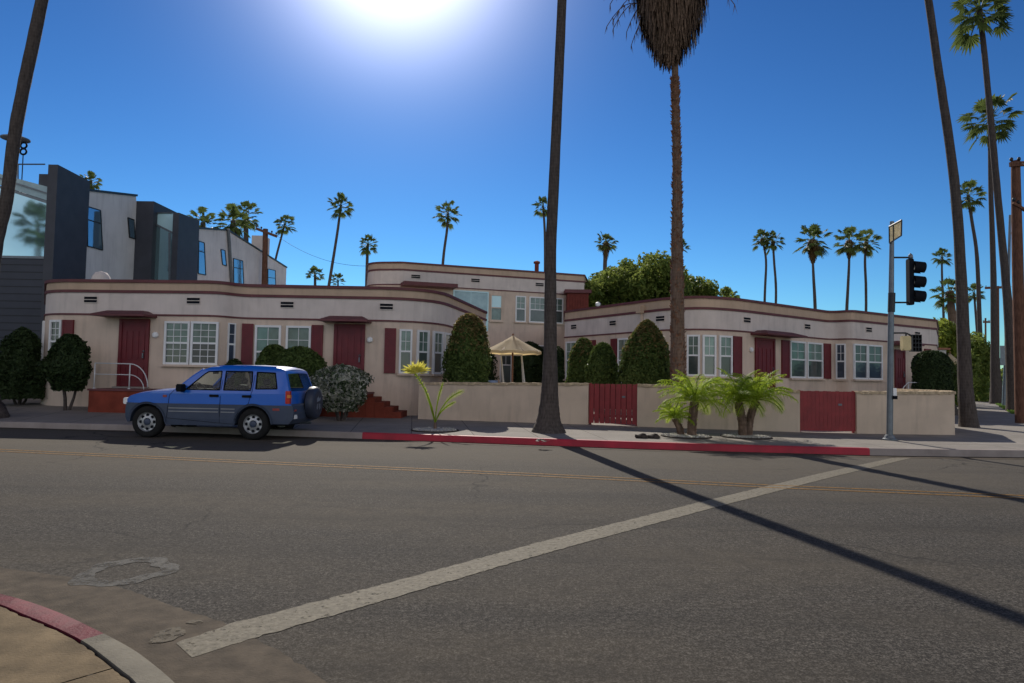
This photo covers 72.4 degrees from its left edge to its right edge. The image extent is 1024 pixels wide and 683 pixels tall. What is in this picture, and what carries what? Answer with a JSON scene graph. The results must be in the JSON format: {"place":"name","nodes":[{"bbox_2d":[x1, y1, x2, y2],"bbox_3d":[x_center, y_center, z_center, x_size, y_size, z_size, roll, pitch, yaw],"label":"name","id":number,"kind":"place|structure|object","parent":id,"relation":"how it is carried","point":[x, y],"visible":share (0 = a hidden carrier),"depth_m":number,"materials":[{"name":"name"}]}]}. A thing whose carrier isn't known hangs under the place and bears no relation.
{"place":"outdoors","nodes":[
{"label":"outdoors","id":0,"kind":"place"},
{"bbox_2d":[0,607,129,682],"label":"sidewalk","id":1,"kind":"structure","parent":0,"point":[31,651],"depth_m":3.55,"materials":[{"name":"beige concrete"}]},
{"bbox_2d":[197,227,286,284],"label":"town house","id":2,"kind":"structure","parent":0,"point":[227,255],"depth_m":40.23,"materials":[{"name":"grey paint"}]},
{"bbox_2d":[233,258,243,283],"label":"window","id":3,"kind":"structure","parent":2,"relation":"in","point":[238,268],"depth_m":40.96,"materials":[{"name":"glass"}]},
{"bbox_2d":[0,429,1023,682],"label":"road","id":4,"kind":"structure","parent":0,"point":[846,581],"depth_m":6.38,"materials":[{"name":"grey asphalt"}]},
{"bbox_2d":[0,594,103,643],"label":"red kerb","id":5,"kind":"structure","parent":4,"relation":"on","point":[74,629],"depth_m":4.11,"materials":[{"name":"paint"}]},
{"bbox_2d":[19,189,137,279],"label":"town house","id":6,"kind":"structure","parent":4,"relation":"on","point":[111,237],"depth_m":31.51,"materials":[{"name":"grey paint"}]},
{"bbox_2d":[87,206,102,249],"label":"window","id":7,"kind":"structure","parent":6,"relation":"in","point":[94,236],"depth_m":30.21,"materials":[{"name":"glass"}]},
{"bbox_2d":[67,557,179,586],"bbox_3d":[-3.029,1.819,5.552,0.753,0.001,0.836,1,-3,0],"label":"road patch","id":8,"kind":"object","parent":4,"relation":"on","point":[161,562],"visible":1,"depth_m":5.47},
{"bbox_2d":[80,634,173,682],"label":"kerb","id":9,"kind":"structure","parent":4,"relation":"on","point":[127,663],"depth_m":3.53,"materials":[{"name":"concrete"}]},
{"bbox_2d":[0,567,326,682],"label":"gutter apron","id":10,"kind":"object","parent":4,"relation":"on","point":[133,620],"visible":0.79,"depth_m":4.34,"materials":[{"name":"concrete"}]},
{"bbox_2d":[149,627,185,642],"bbox_3d":[-2.072,1.768,4.222,0.180,0.001,0.274,1,-3,0],"label":"road patch","id":11,"kind":"object","parent":10,"relation":"on","point":[162,633],"visible":1,"depth_m":4.22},
{"bbox_2d":[0,421,362,438],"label":"kerb","id":12,"kind":"structure","parent":4,"relation":"on","point":[214,430],"depth_m":17.97,"materials":[{"name":"concrete"}]},
{"bbox_2d":[123,365,322,439],"bbox_3d":[-7.023,1.451,17.310,4.505,1.758,2.190,1,-3,4],"label":"parked car","id":13,"kind":"object","parent":4,"relation":"on","point":[253,412],"visible":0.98,"depth_m":16.46,"materials":[{"name":"blue paint"}]},
{"bbox_2d":[0,451,1018,497],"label":"line","id":14,"kind":"object","parent":4,"relation":"on","point":[534,475],"visible":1,"depth_m":11.19,"materials":[{"name":"yellow paint"}]},
{"bbox_2d":[0,427,1023,458],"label":"gutter","id":15,"kind":"object","parent":4,"relation":"on","point":[881,456],"visible":0.83,"depth_m":15.94,"materials":[{"name":"concrete"}]},
{"bbox_2d":[0,449,1023,495],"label":"line","id":16,"kind":"object","parent":4,"relation":"on","point":[534,473],"visible":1,"depth_m":11.45,"materials":[{"name":"yellow paint"}]},
{"bbox_2d":[177,458,908,656],"bbox_3d":[3.186,2.126,9.568,0.474,0.001,15.087,-2,-4,43],"label":"crosswalk line","id":17,"kind":"object","parent":4,"relation":"on","point":[221,637],"visible":1,"depth_m":5.51,"materials":[{"name":"white paint"}]},
{"bbox_2d":[362,432,869,454],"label":"red kerb","id":18,"kind":"structure","parent":4,"relation":"on","point":[646,445],"depth_m":15.94,"materials":[{"name":"paint"}]},
{"bbox_2d":[869,448,1023,456],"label":"kerb","id":19,"kind":"structure","parent":4,"relation":"on","point":[946,452],"depth_m":15.37,"materials":[{"name":"concrete"}]},
{"bbox_2d":[0,399,1023,449],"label":"sidewalk","id":20,"kind":"structure","parent":0,"point":[1000,428],"depth_m":18.70,"materials":[{"name":"concrete"}]},
{"bbox_2d":[0,326,47,404],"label":"conical bush","id":21,"kind":"object","parent":20,"relation":"on","point":[20,358],"visible":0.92,"depth_m":22.56,"materials":[{"name":"green plant"}]},
{"bbox_2d":[0,0,48,418],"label":"fan palm","id":22,"kind":"object","parent":20,"relation":"on","point":[19,106],"visible":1,"depth_m":19.82,"materials":[{"name":"brown plant"}]},
{"bbox_2d":[0,164,89,352],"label":"town house","id":23,"kind":"structure","parent":20,"relation":"on","point":[45,239],"depth_m":27.53,"materials":[{"name":"grey paint"}]},
{"bbox_2d":[0,177,46,258],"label":"window","id":24,"kind":"structure","parent":23,"relation":"in","point":[25,233],"depth_m":27.53,"materials":[{"name":"glass"}]},
{"bbox_2d":[37,333,92,410],"bbox_3d":[-13.684,0.943,21.457,1.455,2.447,1.460,4,-4,-42],"label":"conical bush","id":25,"kind":"object","parent":20,"relation":"on","point":[65,362],"visible":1,"depth_m":21.23,"materials":[{"name":"green plant"}]},
{"bbox_2d":[87,388,158,412],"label":"entry steps","id":26,"kind":"structure","parent":20,"relation":"on","point":[108,400],"depth_m":21.13,"materials":[{"name":"brick"}]},
{"bbox_2d":[133,201,199,279],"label":"town house","id":27,"kind":"structure","parent":20,"relation":"on","point":[166,247],"depth_m":33.73,"materials":[{"name":"grey paint"}]},
{"bbox_2d":[154,224,171,279],"bbox_3d":[-16.900,-4.141,33.780,1.219,3.344,0.099,1,-3,0],"label":"window","id":28,"kind":"structure","parent":27,"relation":"in","point":[163,235],"depth_m":33.78,"materials":[{"name":"glass"}]},
{"bbox_2d":[187,206,219,228],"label":"fan palm","id":29,"kind":"object","parent":20,"relation":"on","point":[203,219],"visible":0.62,"depth_m":62.18,"materials":[{"name":"green plant"}]},
{"bbox_2d":[213,203,253,238],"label":"fan palm","id":30,"kind":"object","parent":20,"relation":"on","point":[233,209],"visible":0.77,"depth_m":64.26,"materials":[{"name":"green plant"}]},
{"bbox_2d":[229,200,263,241],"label":"fan palm","id":31,"kind":"object","parent":20,"relation":"on","point":[247,205],"visible":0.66,"depth_m":70.44,"materials":[{"name":"green plant"}]},
{"bbox_2d":[41,271,486,415],"bbox_3d":[-10.975,0.243,27.928,19.662,4.980,12.287,1,-3,0],"label":"bungalow","id":32,"kind":"object","parent":20,"relation":"on","point":[164,334],"visible":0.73,"depth_m":23.09,"materials":[{"name":"beige paint"}]},
{"bbox_2d":[48,320,61,349],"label":"window","id":33,"kind":"structure","parent":32,"relation":"in","point":[55,326],"depth_m":22.83,"materials":[{"name":"white paint"}]},
{"bbox_2d":[112,319,150,388],"bbox_3d":[-12.186,0.391,22.464,1.102,2.255,0.265,1,-3,3],"label":"door","id":34,"kind":"structure","parent":32,"relation":"in","point":[134,334],"depth_m":22.52,"materials":[{"name":"red paint"}]},
{"bbox_2d":[160,321,190,366],"bbox_3d":[-10.758,0.077,22.442,0.965,1.460,0.160,1,-3,3],"label":"window","id":35,"kind":"structure","parent":32,"relation":"in","point":[176,346],"depth_m":22.47,"materials":[{"name":"white glass"}]},
{"bbox_2d":[186,321,219,366],"bbox_3d":[-9.852,0.091,22.412,0.963,1.460,0.212,1,-3,-8],"label":"window","id":36,"kind":"structure","parent":32,"relation":"in","point":[204,336],"depth_m":22.41,"materials":[{"name":"glass"}]},
{"bbox_2d":[226,323,235,361],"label":"window","id":37,"kind":"structure","parent":32,"relation":"in","point":[231,334],"depth_m":22.89,"materials":[{"name":"white glass"}]},
{"bbox_2d":[254,325,281,364],"bbox_3d":[-8.096,0.221,23.198,0.860,1.520,0.080,1,-3,0],"label":"window","id":38,"kind":"structure","parent":32,"relation":"in","point":[265,335],"depth_m":23.21,"materials":[{"name":"glass"}]},
{"bbox_2d":[285,326,311,348],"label":"window","id":39,"kind":"structure","parent":32,"relation":"in","point":[295,335],"depth_m":23.22,"materials":[{"name":"glass"}]},
{"bbox_2d":[333,324,365,369],"bbox_3d":[-5.403,0.523,23.191,1.027,2.210,0.140,1,-3,0],"label":"door","id":40,"kind":"structure","parent":32,"relation":"in","point":[349,339],"depth_m":23.20,"materials":[{"name":"red paint"}]},
{"bbox_2d":[396,329,413,375],"bbox_3d":[-3.563,0.365,23.401,0.554,1.550,0.229,2,-3,-21],"label":"window","id":41,"kind":"structure","parent":32,"relation":"in","point":[405,335],"depth_m":23.39,"materials":[{"name":"white glass"}]},
{"bbox_2d":[414,330,431,375],"bbox_3d":[-3.016,0.391,23.723,0.624,1.550,0.354,3,-3,-28],"label":"window","id":42,"kind":"structure","parent":32,"relation":"in","point":[423,336],"depth_m":23.72,"materials":[{"name":"glass"}]},
{"bbox_2d":[431,331,443,375],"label":"window","id":43,"kind":"structure","parent":32,"relation":"in","point":[437,337],"depth_m":24.28,"materials":[{"name":"glass"}]},
{"bbox_2d":[255,225,277,283],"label":"utility pole","id":44,"kind":"object","parent":20,"relation":"on","point":[266,233],"visible":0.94,"depth_m":44.18,"materials":[{"name":"brown wood"}]},
{"bbox_2d":[255,344,285,387],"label":"round shrub","id":45,"kind":"object","parent":20,"relation":"on","point":[269,354],"visible":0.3,"depth_m":21.74,"materials":[{"name":"green plant"}]},
{"bbox_2d":[273,215,297,259],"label":"fan palm","id":46,"kind":"object","parent":20,"relation":"on","point":[283,218],"visible":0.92,"depth_m":75.54,"materials":[{"name":"green plant"}]},
{"bbox_2d":[273,346,327,386],"bbox_3d":[-6.607,1.250,21.599,1.756,2.269,1.750,1,-3,0],"label":"round shrub","id":47,"kind":"object","parent":20,"relation":"on","point":[307,360],"visible":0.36,"depth_m":21.20,"materials":[{"name":"green plant"}]},
{"bbox_2d":[327,192,353,284],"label":"fan palm","id":48,"kind":"object","parent":20,"relation":"on","point":[338,212],"visible":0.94,"depth_m":65.37,"materials":[{"name":"green plant"}]},
{"bbox_2d":[308,363,374,420],"bbox_3d":[-5.091,1.508,20.552,1.931,1.774,2.200,1,-3,0],"label":"variegated shrub","id":49,"kind":"object","parent":20,"relation":"on","point":[342,387],"visible":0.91,"depth_m":20.07,"materials":[{"name":"green plant"}]},
{"bbox_2d":[320,392,406,417],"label":"entry steps","id":50,"kind":"structure","parent":20,"relation":"on","point":[373,406],"depth_m":21.83,"materials":[{"name":"brick"}]},
{"bbox_2d":[359,234,377,285],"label":"fan palm","id":51,"kind":"object","parent":20,"relation":"on","point":[365,250],"visible":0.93,"depth_m":75.36,"materials":[{"name":"green plant"}]},
{"bbox_2d":[411,427,458,432],"bbox_3d":[-1.977,2.280,17.975,1.247,0.111,1.247,1,-3,0],"label":"planting ring","id":52,"kind":"object","parent":20,"relation":"on","point":[437,430],"visible":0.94,"depth_m":17.67,"materials":[{"name":"grey concrete"}]},
{"bbox_2d":[401,361,463,428],"bbox_3d":[-2.044,1.385,17.894,1.682,1.888,0.360,1,-3,0],"label":"young palm","id":53,"kind":"object","parent":52,"relation":"on","point":[414,369],"visible":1,"depth_m":17.94,"materials":[{"name":"green plant"}]},
{"bbox_2d":[432,200,461,263],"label":"fan palm","id":54,"kind":"object","parent":20,"relation":"on","point":[445,224],"visible":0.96,"depth_m":65.46,"materials":[{"name":"green plant"}]},
{"bbox_2d":[441,313,491,382],"bbox_3d":[-1.467,0.798,22.896,1.698,3.499,1.700,1,-3,0],"label":"tall cone shrub","id":55,"kind":"object","parent":20,"relation":"on","point":[467,355],"visible":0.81,"depth_m":22.43,"materials":[{"name":"green plant"}]},
{"bbox_2d":[366,260,587,382],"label":"apartment building","id":56,"kind":"structure","parent":20,"relation":"on","point":[510,301],"depth_m":41.36,"materials":[{"name":"beige paint"}]},
{"bbox_2d":[453,290,488,330],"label":"window","id":57,"kind":"structure","parent":56,"relation":"in","point":[479,299],"depth_m":40.93,"materials":[{"name":"teal glass"}]},
{"bbox_2d":[489,294,503,322],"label":"window","id":58,"kind":"structure","parent":56,"relation":"in","point":[496,301],"depth_m":41.31,"materials":[{"name":"white glass"}]},
{"bbox_2d":[514,296,526,322],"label":"window","id":59,"kind":"structure","parent":56,"relation":"in","point":[520,301],"depth_m":41.82,"materials":[{"name":"glass"}]},
{"bbox_2d":[528,296,543,323],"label":"window","id":60,"kind":"structure","parent":56,"relation":"in","point":[536,304],"depth_m":42.16,"materials":[{"name":"glass"}]},
{"bbox_2d":[418,382,588,424],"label":"garden wall","id":61,"kind":"structure","parent":20,"relation":"on","point":[501,401],"depth_m":21.08,"materials":[{"name":"paint"}]},
{"bbox_2d":[490,334,540,381],"bbox_3d":[0.013,1.188,26.474,2.095,3.034,2.095,2,-3,-22],"label":"parasol","id":62,"kind":"object","parent":20,"relation":"on","point":[513,345],"visible":0.69,"depth_m":25.94,"materials":[{"name":"fabric"}]},
{"bbox_2d":[513,341,542,382],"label":"court hedge","id":63,"kind":"object","parent":20,"relation":"on","point":[533,367],"visible":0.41,"depth_m":37.01,"materials":[{"name":"green plant"}]},
{"bbox_2d":[531,196,546,271],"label":"fan palm","id":64,"kind":"object","parent":20,"relation":"on","point":[543,214],"visible":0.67,"depth_m":70.54,"materials":[{"name":"green plant"}]},
{"bbox_2d":[531,0,566,433],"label":"fan palm","id":65,"kind":"object","parent":20,"relation":"on","point":[548,420],"visible":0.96,"depth_m":18.11,"materials":[{"name":"brown plant"}]},
{"bbox_2d":[564,337,593,382],"bbox_3d":[2.534,1.280,25.471,1.328,2.932,1.294,1,-3,0],"label":"clipped shrub","id":66,"kind":"object","parent":20,"relation":"on","point":[580,352],"visible":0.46,"depth_m":25.17,"materials":[{"name":"green plant"}]},
{"bbox_2d":[583,342,618,417],"bbox_3d":[3.089,1.329,23.987,1.317,2.704,1.275,1,-3,0],"label":"clipped shrub","id":67,"kind":"object","parent":20,"relation":"on","point":[601,365],"visible":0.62,"depth_m":23.63,"materials":[{"name":"green plant"}]},
{"bbox_2d":[594,232,618,269],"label":"fan palm","id":68,"kind":"object","parent":20,"relation":"on","point":[604,248],"visible":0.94,"depth_m":65.30,"materials":[{"name":"green plant"}]},
{"bbox_2d":[584,250,697,306],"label":"broadleaf tree","id":69,"kind":"object","parent":20,"relation":"on","point":[624,281],"visible":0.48,"depth_m":44.58,"materials":[{"name":"green plant"}]},
{"bbox_2d":[614,319,669,388],"bbox_3d":[4.312,0.945,22.617,2.038,3.380,2.009,1,-3,0],"label":"tall cone shrub","id":70,"kind":"object","parent":20,"relation":"on","point":[645,353],"visible":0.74,"depth_m":22.05,"materials":[{"name":"green plant"}]},
{"bbox_2d":[603,0,737,384],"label":"fan palm","id":71,"kind":"object","parent":20,"relation":"on","point":[667,28],"visible":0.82,"depth_m":21.35,"materials":[{"name":"brown plant"}]},
{"bbox_2d":[652,369,730,434],"bbox_3d":[4.491,1.544,17.352,1.935,1.705,1.876,1,-3,0],"label":"date palm","id":72,"kind":"object","parent":20,"relation":"on","point":[688,392],"visible":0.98,"depth_m":17.26,"materials":[{"name":"green plant"}]},
{"bbox_2d":[686,274,739,297],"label":"broadleaf tree","id":73,"kind":"object","parent":20,"relation":"on","point":[704,287],"visible":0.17,"depth_m":49.45,"materials":[{"name":"green plant"}]},
{"bbox_2d":[637,384,799,431],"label":"garden wall","id":74,"kind":"structure","parent":20,"relation":"on","point":[649,399],"depth_m":19.52,"materials":[{"name":"paint"}]},
{"bbox_2d":[589,383,637,425],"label":"gate","id":75,"kind":"structure","parent":74,"relation":"attached to","point":[607,398],"depth_m":20.31,"materials":[{"name":"red paint"}]},
{"bbox_2d":[800,391,855,432],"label":"gate","id":76,"kind":"structure","parent":74,"relation":"attached to","point":[827,410],"depth_m":19.07,"materials":[{"name":"red paint"}]},
{"bbox_2d":[563,296,938,411],"bbox_3d":[13.328,1.089,37.990,21.850,5.130,24.134,1,-3,0],"label":"bungalow","id":77,"kind":"object","parent":20,"relation":"on","point":[807,349],"visible":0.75,"depth_m":29.39,"materials":[{"name":"beige paint"}]},
{"bbox_2d":[564,289,591,309],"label":"chimney","id":78,"kind":"object","parent":77,"relation":"on","point":[577,298],"visible":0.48,"depth_m":41.94,"materials":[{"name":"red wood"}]},
{"bbox_2d":[686,335,700,377],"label":"window","id":79,"kind":"structure","parent":77,"relation":"in","point":[693,341],"depth_m":26.14,"materials":[{"name":"glass"}]},
{"bbox_2d":[701,335,718,377],"bbox_3d":[7.356,0.557,26.068,0.653,1.610,0.179,1,-3,-9],"label":"window","id":80,"kind":"structure","parent":77,"relation":"in","point":[709,342],"depth_m":26.08,"materials":[{"name":"white glass"}]},
{"bbox_2d":[718,335,734,378],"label":"window","id":81,"kind":"structure","parent":77,"relation":"in","point":[725,347],"depth_m":26.34,"materials":[{"name":"white glass"}]},
{"bbox_2d":[754,337,775,388],"bbox_3d":[10.014,1.039,27.685,1.372,2.360,0.140,3,-4,-38],"label":"door","id":82,"kind":"structure","parent":77,"relation":"in","point":[764,348],"depth_m":27.71,"materials":[{"name":"red paint"}]},
{"bbox_2d":[789,341,808,379],"bbox_3d":[11.951,0.792,29.199,1.219,1.610,0.835,1,-3,-7],"label":"window","id":83,"kind":"structure","parent":77,"relation":"in","point":[797,349],"depth_m":29.22,"materials":[{"name":"glass"}]},
{"bbox_2d":[806,342,825,379],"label":"window","id":84,"kind":"structure","parent":77,"relation":"in","point":[814,350],"depth_m":30.06,"materials":[{"name":"glass"}]},
{"bbox_2d":[834,344,847,380],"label":"window","id":85,"kind":"structure","parent":77,"relation":"in","point":[840,348],"depth_m":30.51,"materials":[{"name":"white glass"}]},
{"bbox_2d":[852,344,870,380],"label":"window","id":86,"kind":"structure","parent":77,"relation":"in","point":[860,351],"depth_m":30.49,"materials":[{"name":"glass"}]},
{"bbox_2d":[868,344,884,380],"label":"window","id":87,"kind":"structure","parent":77,"relation":"in","point":[875,352],"depth_m":31.15,"materials":[{"name":"glass"}]},
{"bbox_2d":[894,349,905,388],"bbox_3d":[17.855,1.474,32.206,0.858,2.210,0.140,3,-3,-33],"label":"door","id":88,"kind":"structure","parent":77,"relation":"in","point":[899,355],"depth_m":32.19,"materials":[{"name":"red paint"}]},
{"bbox_2d":[704,367,798,434],"bbox_3d":[5.933,1.543,17.556,2.394,1.766,1.877,2,-3,-27],"label":"date palm","id":89,"kind":"object","parent":20,"relation":"on","point":[753,390],"visible":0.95,"depth_m":17.38,"materials":[{"name":"green plant"}]},
{"bbox_2d":[752,229,773,301],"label":"fan palm","id":90,"kind":"object","parent":20,"relation":"on","point":[762,242],"visible":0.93,"depth_m":70.37,"materials":[{"name":"green plant"}]},
{"bbox_2d":[760,230,784,302],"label":"fan palm","id":91,"kind":"object","parent":20,"relation":"on","point":[773,248],"visible":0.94,"depth_m":70.37,"materials":[{"name":"green plant"}]},
{"bbox_2d":[793,223,832,308],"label":"fan palm","id":92,"kind":"object","parent":20,"relation":"on","point":[814,249],"visible":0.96,"depth_m":62.23,"materials":[{"name":"green plant"}]},
{"bbox_2d":[833,225,866,309],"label":"fan palm","id":93,"kind":"object","parent":20,"relation":"on","point":[849,248],"visible":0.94,"depth_m":62.25,"materials":[{"name":"green plant"}]},
{"bbox_2d":[853,229,881,310],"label":"fan palm","id":94,"kind":"object","parent":20,"relation":"on","point":[867,249],"visible":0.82,"depth_m":66.26,"materials":[{"name":"green plant"}]},
{"bbox_2d":[882,219,926,440],"bbox_3d":[9.785,-0.295,17.214,1.092,5.466,0.922,1,-3,-7],"label":"traffic signal","id":95,"kind":"object","parent":20,"relation":"on","point":[911,343],"visible":1,"depth_m":17.41,"materials":[{"name":"metal"}]},
{"bbox_2d":[854,389,955,434],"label":"garden wall","id":96,"kind":"structure","parent":20,"relation":"on","point":[923,412],"depth_m":19.02,"materials":[{"name":"paint"}]},
{"bbox_2d":[910,350,954,397],"bbox_3d":[16.524,1.703,27.599,1.575,2.771,1.547,1,-3,0],"label":"clipped shrub","id":97,"kind":"object","parent":20,"relation":"on","point":[931,369],"visible":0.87,"depth_m":27.08,"materials":[{"name":"green plant"}]},
{"bbox_2d":[930,247,953,319],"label":"fan palm","id":98,"kind":"object","parent":20,"relation":"on","point":[941,261],"visible":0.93,"depth_m":80.43,"materials":[{"name":"green plant"}]},
{"bbox_2d":[929,277,955,327],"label":"fan palm","id":99,"kind":"object","parent":20,"relation":"on","point":[949,309],"visible":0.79,"depth_m":45.09,"materials":[{"name":"green plant"}]},
{"bbox_2d":[924,0,980,427],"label":"fan palm","id":100,"kind":"object","parent":20,"relation":"on","point":[967,413],"visible":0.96,"depth_m":22.62,"materials":[{"name":"brown plant"}]},
{"bbox_2d":[933,317,971,405],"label":"lime tree","id":101,"kind":"object","parent":20,"relation":"on","point":[947,337],"visible":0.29,"depth_m":42.68,"materials":[{"name":"green plant"}]},
{"bbox_2d":[949,179,986,332],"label":"fan palm","id":102,"kind":"object","parent":20,"relation":"on","point":[967,186],"visible":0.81,"depth_m":62.28,"materials":[{"name":"brown plant"}]},
{"bbox_2d":[1000,215,1010,405],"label":"street light pole","id":103,"kind":"object","parent":20,"relation":"on","point":[1002,355],"visible":0.45,"depth_m":44.91,"materials":[{"name":"metal"}]},
{"bbox_2d":[1009,157,1023,422],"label":"utility pole","id":104,"kind":"object","parent":20,"relation":"on","point":[1017,257],"visible":1,"depth_m":25.50,"materials":[{"name":"brown wood"}]},
{"label":"grass verge","id":105,"kind":"structure","parent":20,"relation":"on","visible":0},
{"bbox_2d":[948,0,1014,410],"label":"fan palm","id":106,"kind":"object","parent":105,"relation":"on","point":[964,40],"visible":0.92,"depth_m":37.41,"materials":[{"name":"brown plant"}]},
{"bbox_2d":[970,331,999,401],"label":"broadleaf tree","id":107,"kind":"object","parent":105,"relation":"on","point":[980,351],"visible":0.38,"depth_m":56.95,"materials":[{"name":"green plant"}]},
{"bbox_2d":[956,92,1023,403],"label":"fan palm","id":108,"kind":"object","parent":105,"relation":"on","point":[995,395],"visible":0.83,"depth_m":50.24,"materials":[{"name":"brown plant"}]},
{"bbox_2d":[0,0,1023,368],"label":"sky","id":109,"kind":"structure","parent":0,"point":[794,114],"materials":[{"name":"blue"}]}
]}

